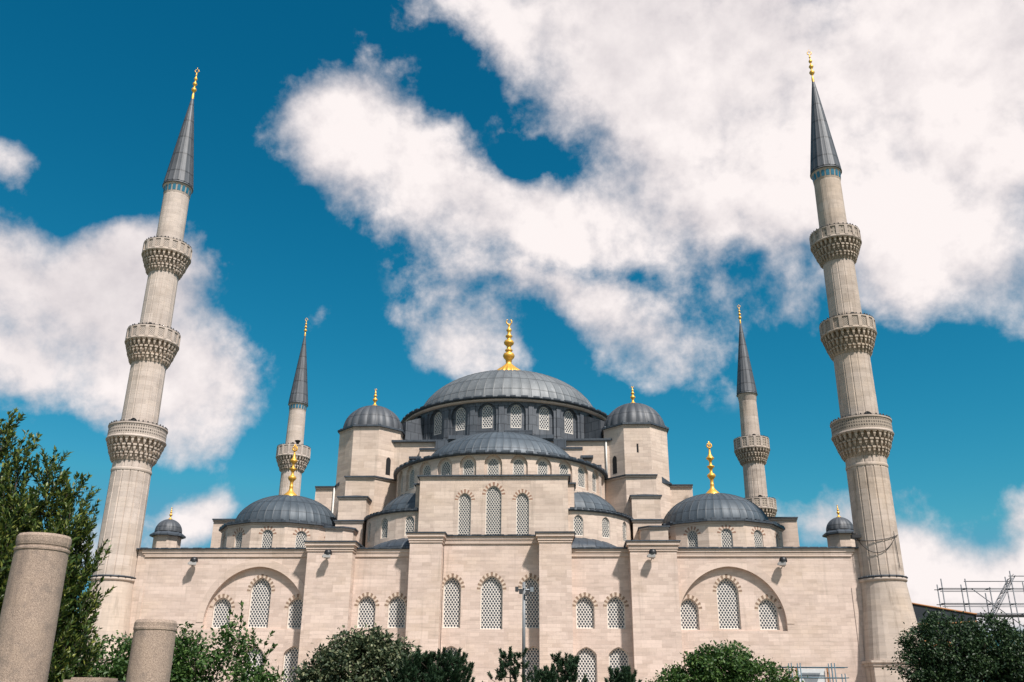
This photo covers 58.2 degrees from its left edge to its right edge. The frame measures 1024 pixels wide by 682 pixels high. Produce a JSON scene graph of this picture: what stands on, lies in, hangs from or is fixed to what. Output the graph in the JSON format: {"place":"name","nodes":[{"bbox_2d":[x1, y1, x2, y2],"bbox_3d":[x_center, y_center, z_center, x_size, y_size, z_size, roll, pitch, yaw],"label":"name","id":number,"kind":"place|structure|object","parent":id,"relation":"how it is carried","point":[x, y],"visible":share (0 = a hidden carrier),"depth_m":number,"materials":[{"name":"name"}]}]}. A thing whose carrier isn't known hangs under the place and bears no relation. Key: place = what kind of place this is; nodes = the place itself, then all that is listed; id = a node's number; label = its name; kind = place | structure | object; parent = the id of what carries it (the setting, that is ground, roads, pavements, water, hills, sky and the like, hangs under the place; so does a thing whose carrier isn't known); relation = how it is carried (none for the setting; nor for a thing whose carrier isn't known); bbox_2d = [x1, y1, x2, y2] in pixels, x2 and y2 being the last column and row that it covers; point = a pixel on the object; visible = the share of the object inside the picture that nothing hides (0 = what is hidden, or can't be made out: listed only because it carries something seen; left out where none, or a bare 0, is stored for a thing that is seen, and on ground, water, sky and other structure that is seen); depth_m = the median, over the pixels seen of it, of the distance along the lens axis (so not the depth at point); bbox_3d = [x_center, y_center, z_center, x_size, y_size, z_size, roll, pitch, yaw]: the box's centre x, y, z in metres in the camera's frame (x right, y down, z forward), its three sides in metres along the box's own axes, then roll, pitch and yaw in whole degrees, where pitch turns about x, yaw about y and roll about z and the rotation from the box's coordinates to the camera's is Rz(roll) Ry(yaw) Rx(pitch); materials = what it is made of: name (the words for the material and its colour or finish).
{"place":"outdoors","nodes":[
{"label":"outdoors","id":0,"kind":"place"},
{"bbox_2d":[0,532,71,681],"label":"granite column","id":1,"kind":"structure","parent":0,"point":[29,614],"depth_m":11.75,"materials":[{"name":"beige stone"}]},
{"bbox_2d":[63,677,123,681],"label":"stone block","id":2,"kind":"structure","parent":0,"point":[88,679],"depth_m":11.58,"materials":[{"name":"stone"}]},
{"bbox_2d":[126,619,177,681],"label":"granite column","id":3,"kind":"structure","parent":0,"point":[151,651],"depth_m":11.50,"materials":[{"name":"beige stone"}]},
{"bbox_2d":[0,0,1023,645],"label":"sky","id":4,"kind":"structure","parent":0,"point":[609,181],"materials":[{"name":"blue"}]},
{"bbox_2d":[779,663,848,681],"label":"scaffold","id":5,"kind":"object","parent":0,"point":[816,675],"visible":0.85,"depth_m":79.81,"materials":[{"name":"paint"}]},
{"label":"ground","id":6,"kind":"structure","parent":0,"visible":0},
{"bbox_2d":[0,407,116,681],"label":"laurel tree","id":7,"kind":"object","parent":6,"relation":"on","point":[75,627],"visible":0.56,"depth_m":15.42,"materials":[{"name":"green plant"}]},
{"bbox_2d":[78,67,198,670],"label":"minaret","id":8,"kind":"object","parent":6,"relation":"on","point":[136,437],"visible":0.99,"depth_m":93.15,"materials":[{"name":"stone"}]},
{"bbox_2d":[69,612,289,681],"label":"leafy tree","id":9,"kind":"object","parent":6,"relation":"on","point":[183,663],"visible":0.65,"depth_m":22.32,"materials":[{"name":"green plant"}]},
{"bbox_2d":[208,600,277,675],"bbox_3d":[-6.744,8.574,22.693,1.854,4.229,0.749,-1,-22,3],"label":"sapling","id":10,"kind":"object","parent":6,"relation":"on","point":[274,645],"visible":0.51,"depth_m":23.05,"materials":[{"name":"green plant"}]},
{"bbox_2d":[276,318,310,495],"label":"minaret","id":11,"kind":"object","parent":6,"relation":"on","point":[298,402],"visible":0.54,"depth_m":158.79,"materials":[{"name":"stone"}]},
{"bbox_2d":[285,623,421,681],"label":"flowering tree","id":12,"kind":"object","parent":6,"relation":"on","point":[374,654],"visible":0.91,"depth_m":40.20,"materials":[{"name":"green plant"}]},
{"bbox_2d":[382,651,441,681],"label":"pine tree","id":13,"kind":"object","parent":6,"relation":"on","point":[416,670],"visible":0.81,"depth_m":38.99,"materials":[{"name":"green plant"}]},
{"bbox_2d":[407,646,482,681],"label":"pine tree","id":14,"kind":"object","parent":6,"relation":"on","point":[438,658],"visible":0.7,"depth_m":39.28,"materials":[{"name":"green plant"}]},
{"bbox_2d":[433,651,474,681],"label":"pine tree","id":15,"kind":"object","parent":6,"relation":"on","point":[459,661],"visible":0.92,"depth_m":39.02,"materials":[{"name":"green plant"}]},
{"bbox_2d":[129,319,865,681],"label":"mosque","id":16,"kind":"structure","parent":6,"relation":"on","point":[453,515],"depth_m":87.08,"materials":[{"name":"stone"}]},
{"bbox_2d":[188,557,197,565],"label":"floodlight","id":17,"kind":"object","parent":16,"relation":"attached to","point":[192,561],"visible":1,"depth_m":87.13,"materials":[{"name":"metal"}]},
{"bbox_2d":[209,594,234,627],"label":"window","id":18,"kind":"structure","parent":16,"relation":"in","point":[221,608],"depth_m":86.86,"materials":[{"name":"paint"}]},
{"bbox_2d":[233,528,244,547],"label":"window","id":19,"kind":"structure","parent":16,"relation":"in","point":[238,541],"depth_m":94.24,"materials":[{"name":"paint"}]},
{"bbox_2d":[244,646,263,680],"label":"window","id":20,"kind":"structure","parent":16,"relation":"in","point":[259,656],"depth_m":84.77,"materials":[{"name":"paint"}]},
{"bbox_2d":[247,574,274,627],"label":"window","id":21,"kind":"structure","parent":16,"relation":"in","point":[261,591],"depth_m":87.04,"materials":[{"name":"paint"}]},
{"bbox_2d":[259,526,275,547],"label":"window","id":22,"kind":"structure","parent":16,"relation":"in","point":[267,536],"depth_m":93.23,"materials":[{"name":"paint"}]},
{"bbox_2d":[282,646,298,681],"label":"window","id":23,"kind":"structure","parent":16,"relation":"in","point":[291,655],"depth_m":84.44,"materials":[{"name":"paint"}]},
{"bbox_2d":[284,594,302,627],"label":"window","id":24,"kind":"structure","parent":16,"relation":"in","point":[296,606],"depth_m":86.50,"materials":[{"name":"paint"}]},
{"bbox_2d":[293,527,309,547],"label":"window","id":25,"kind":"structure","parent":16,"relation":"in","point":[301,536],"depth_m":93.85,"materials":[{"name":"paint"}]},
{"bbox_2d":[322,549,331,558],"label":"floodlight","id":26,"kind":"object","parent":16,"relation":"attached to","point":[327,553],"visible":1,"depth_m":85.26,"materials":[{"name":"metal"}]},
{"bbox_2d":[354,592,378,627],"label":"window","id":27,"kind":"structure","parent":16,"relation":"in","point":[367,606],"depth_m":85.79,"materials":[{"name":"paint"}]},
{"bbox_2d":[368,523,370,541],"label":"window","id":28,"kind":"structure","parent":16,"relation":"in","point":[369,532],"depth_m":94.29,"materials":[{"name":"paint"}]},
{"bbox_2d":[381,518,387,538],"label":"window","id":29,"kind":"structure","parent":16,"relation":"in","point":[384,531],"depth_m":91.99,"materials":[{"name":"paint"}]},
{"bbox_2d":[384,592,406,627],"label":"window","id":30,"kind":"structure","parent":16,"relation":"in","point":[397,607],"depth_m":85.63,"materials":[{"name":"paint"}]},
{"bbox_2d":[405,515,413,535],"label":"window","id":31,"kind":"structure","parent":16,"relation":"in","point":[409,523],"depth_m":90.74,"materials":[{"name":"paint"}]},
{"bbox_2d":[409,469,414,488],"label":"window","id":32,"kind":"structure","parent":16,"relation":"in","point":[411,480],"depth_m":96.31,"materials":[{"name":"paint"}]},
{"bbox_2d":[423,465,430,474],"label":"window","id":33,"kind":"structure","parent":16,"relation":"in","point":[426,471],"depth_m":94.68,"materials":[{"name":"paint"}]},
{"bbox_2d":[434,412,441,434],"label":"window","id":34,"kind":"structure","parent":16,"relation":"in","point":[438,417],"depth_m":108.63,"materials":[{"name":"paint"}]},
{"bbox_2d":[441,461,450,474],"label":"window","id":35,"kind":"structure","parent":16,"relation":"in","point":[446,467],"depth_m":93.23,"materials":[{"name":"paint"}]},
{"bbox_2d":[442,646,460,680],"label":"window","id":36,"kind":"structure","parent":16,"relation":"in","point":[454,649],"depth_m":84.11,"materials":[{"name":"paint"}]},
{"bbox_2d":[442,573,464,627],"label":"window","id":37,"kind":"structure","parent":16,"relation":"in","point":[453,587],"depth_m":85.72,"materials":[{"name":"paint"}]},
{"bbox_2d":[456,408,464,430],"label":"window","id":38,"kind":"structure","parent":16,"relation":"in","point":[460,414],"depth_m":106.95,"materials":[{"name":"paint"}]},
{"bbox_2d":[455,489,474,534],"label":"window","id":39,"kind":"structure","parent":16,"relation":"in","point":[464,504],"depth_m":90.28,"materials":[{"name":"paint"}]},
{"bbox_2d":[463,459,473,474],"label":"window","id":40,"kind":"structure","parent":16,"relation":"in","point":[468,466],"depth_m":92.28,"materials":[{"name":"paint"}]},
{"bbox_2d":[482,405,492,427],"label":"window","id":41,"kind":"structure","parent":16,"relation":"in","point":[487,412],"depth_m":105.96,"materials":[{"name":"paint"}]},
{"bbox_2d":[477,572,505,628],"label":"window","id":42,"kind":"structure","parent":16,"relation":"in","point":[491,602],"depth_m":85.51,"materials":[{"name":"paint"}]},
{"bbox_2d":[482,482,504,534],"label":"window","id":43,"kind":"structure","parent":16,"relation":"in","point":[493,495],"depth_m":90.23,"materials":[{"name":"paint"}]},
{"bbox_2d":[488,458,498,474],"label":"window","id":44,"kind":"structure","parent":16,"relation":"in","point":[493,464],"depth_m":91.89,"materials":[{"name":"paint"}]},
{"bbox_2d":[511,405,520,427],"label":"window","id":45,"kind":"structure","parent":16,"relation":"in","point":[515,410],"depth_m":105.80,"materials":[{"name":"paint"}]},
{"bbox_2d":[513,459,523,473],"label":"window","id":46,"kind":"structure","parent":16,"relation":"in","point":[518,465],"depth_m":92.04,"materials":[{"name":"paint"}]},
{"bbox_2d":[512,489,532,534],"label":"window","id":47,"kind":"structure","parent":16,"relation":"in","point":[522,500],"depth_m":89.97,"materials":[{"name":"paint"}]},
{"bbox_2d":[518,573,538,627],"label":"window","id":48,"kind":"structure","parent":16,"relation":"in","point":[531,600],"depth_m":85.31,"materials":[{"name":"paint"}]},
{"bbox_2d":[525,646,538,681],"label":"window","id":49,"kind":"structure","parent":16,"relation":"in","point":[532,654],"depth_m":83.43,"materials":[{"name":"paint"}]},
{"bbox_2d":[538,461,547,473],"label":"window","id":50,"kind":"structure","parent":16,"relation":"in","point":[542,465],"depth_m":92.76,"materials":[{"name":"paint"}]},
{"bbox_2d":[539,407,548,429],"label":"window","id":51,"kind":"structure","parent":16,"relation":"in","point":[543,412],"depth_m":106.42,"materials":[{"name":"paint"}]},
{"bbox_2d":[560,464,567,473],"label":"window","id":52,"kind":"structure","parent":16,"relation":"in","point":[563,468],"depth_m":93.94,"materials":[{"name":"paint"}]},
{"bbox_2d":[565,411,572,433],"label":"window","id":53,"kind":"structure","parent":16,"relation":"in","point":[568,416],"depth_m":107.84,"materials":[{"name":"paint"}]},
{"bbox_2d":[574,515,582,535],"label":"window","id":54,"kind":"structure","parent":16,"relation":"in","point":[578,521],"depth_m":89.83,"materials":[{"name":"paint"}]},
{"bbox_2d":[578,468,584,487],"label":"window","id":55,"kind":"structure","parent":16,"relation":"in","point":[581,477],"depth_m":95.35,"materials":[{"name":"paint"}]},
{"bbox_2d":[572,592,597,628],"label":"window","id":56,"kind":"structure","parent":16,"relation":"in","point":[584,607],"depth_m":84.70,"materials":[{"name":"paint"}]},
{"bbox_2d":[576,647,596,681],"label":"window","id":57,"kind":"structure","parent":16,"relation":"in","point":[587,664],"depth_m":83.01,"materials":[{"name":"paint"}]},
{"bbox_2d":[592,473,595,492],"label":"window","id":58,"kind":"structure","parent":16,"relation":"in","point":[593,475],"depth_m":97.35,"materials":[{"name":"paint"}]},
{"bbox_2d":[602,517,609,537],"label":"window","id":59,"kind":"structure","parent":16,"relation":"in","point":[605,523],"depth_m":90.83,"materials":[{"name":"paint"}]},
{"bbox_2d":[603,592,628,628],"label":"window","id":60,"kind":"structure","parent":16,"relation":"in","point":[615,606],"depth_m":84.56,"materials":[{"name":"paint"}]},
{"bbox_2d":[609,647,628,681],"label":"window","id":61,"kind":"structure","parent":16,"relation":"in","point":[618,657],"depth_m":83.06,"materials":[{"name":"paint"}]},
{"bbox_2d":[622,522,625,540],"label":"window","id":62,"kind":"structure","parent":16,"relation":"in","point":[623,526],"depth_m":92.90,"materials":[{"name":"paint"}]},
{"bbox_2d":[647,549,656,557],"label":"floodlight","id":63,"kind":"object","parent":16,"relation":"attached to","point":[652,553],"visible":1,"depth_m":83.70,"materials":[{"name":"metal"}]},
{"bbox_2d":[680,594,701,629],"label":"window","id":64,"kind":"structure","parent":16,"relation":"in","point":[689,615],"depth_m":84.54,"materials":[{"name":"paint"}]},
{"bbox_2d":[684,526,700,546],"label":"window","id":65,"kind":"structure","parent":16,"relation":"in","point":[692,536],"depth_m":91.81,"materials":[{"name":"paint"}]},
{"bbox_2d":[717,525,735,546],"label":"window","id":66,"kind":"structure","parent":16,"relation":"in","point":[726,535],"depth_m":90.81,"materials":[{"name":"paint"}]},
{"bbox_2d":[713,574,741,628],"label":"window","id":67,"kind":"structure","parent":16,"relation":"in","point":[727,592],"depth_m":84.77,"materials":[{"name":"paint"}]},
{"bbox_2d":[751,526,764,546],"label":"window","id":68,"kind":"structure","parent":16,"relation":"in","point":[757,535],"depth_m":91.48,"materials":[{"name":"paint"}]},
{"bbox_2d":[754,594,781,629],"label":"window","id":69,"kind":"structure","parent":16,"relation":"in","point":[768,614],"depth_m":84.19,"materials":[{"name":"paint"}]},
{"bbox_2d":[775,530,779,546],"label":"window","id":70,"kind":"structure","parent":16,"relation":"in","point":[776,532],"depth_m":93.74,"materials":[{"name":"paint"}]},
{"bbox_2d":[777,557,786,565],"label":"floodlight","id":71,"kind":"object","parent":16,"relation":"attached to","point":[782,561],"visible":1,"depth_m":84.23,"materials":[{"name":"metal"}]},
{"bbox_2d":[486,646,533,681],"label":"pine tree","id":72,"kind":"object","parent":6,"relation":"on","point":[507,664],"visible":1,"depth_m":39.49,"materials":[{"name":"green plant"}]},
{"bbox_2d":[515,582,533,680],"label":"lamp post","id":73,"kind":"object","parent":6,"relation":"on","point":[523,589],"visible":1,"depth_m":43.27,"materials":[{"name":"metal"}]},
{"bbox_2d":[530,663,557,681],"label":"pine tree","id":74,"kind":"object","parent":6,"relation":"on","point":[542,675],"visible":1,"depth_m":38.54,"materials":[{"name":"green plant"}]},
{"bbox_2d":[545,651,588,681],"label":"pine tree","id":75,"kind":"object","parent":6,"relation":"on","point":[569,673],"visible":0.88,"depth_m":39.24,"materials":[{"name":"green plant"}]},
{"bbox_2d":[604,665,641,681],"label":"pine tree","id":76,"kind":"object","parent":6,"relation":"on","point":[624,675],"visible":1,"depth_m":38.83,"materials":[{"name":"green plant"}]},
{"bbox_2d":[645,640,807,681],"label":"round tree","id":77,"kind":"object","parent":6,"relation":"on","point":[715,664],"visible":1,"depth_m":39.47,"materials":[{"name":"green plant"}]},
{"bbox_2d":[733,304,776,516],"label":"minaret","id":78,"kind":"object","parent":6,"relation":"on","point":[751,448],"visible":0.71,"depth_m":150.06,"materials":[{"name":"stone"}]},
{"bbox_2d":[807,52,925,681],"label":"minaret","id":79,"kind":"object","parent":6,"relation":"on","point":[862,432],"visible":1,"depth_m":87.96,"materials":[{"name":"stone"}]},
{"bbox_2d":[850,531,899,566],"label":"cable","id":80,"kind":"object","parent":79,"relation":"attached to","point":[854,535],"visible":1,"depth_m":84.04,"materials":[{"name":"rubber"}]},
{"bbox_2d":[882,606,1023,681],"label":"dark tree","id":81,"kind":"object","parent":6,"relation":"on","point":[980,655],"visible":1,"depth_m":39.08,"materials":[{"name":"green plant"}]},
{"bbox_2d":[934,571,1023,634],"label":"scaffold","id":82,"kind":"object","parent":6,"relation":"on","point":[996,604],"visible":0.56,"depth_m":106.99,"materials":[{"name":"metal"}]},
{"bbox_2d":[912,603,1023,681],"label":"roof","id":83,"kind":"structure","parent":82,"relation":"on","point":[919,610],"depth_m":101.49,"materials":[{"name":"metal"}]}
]}

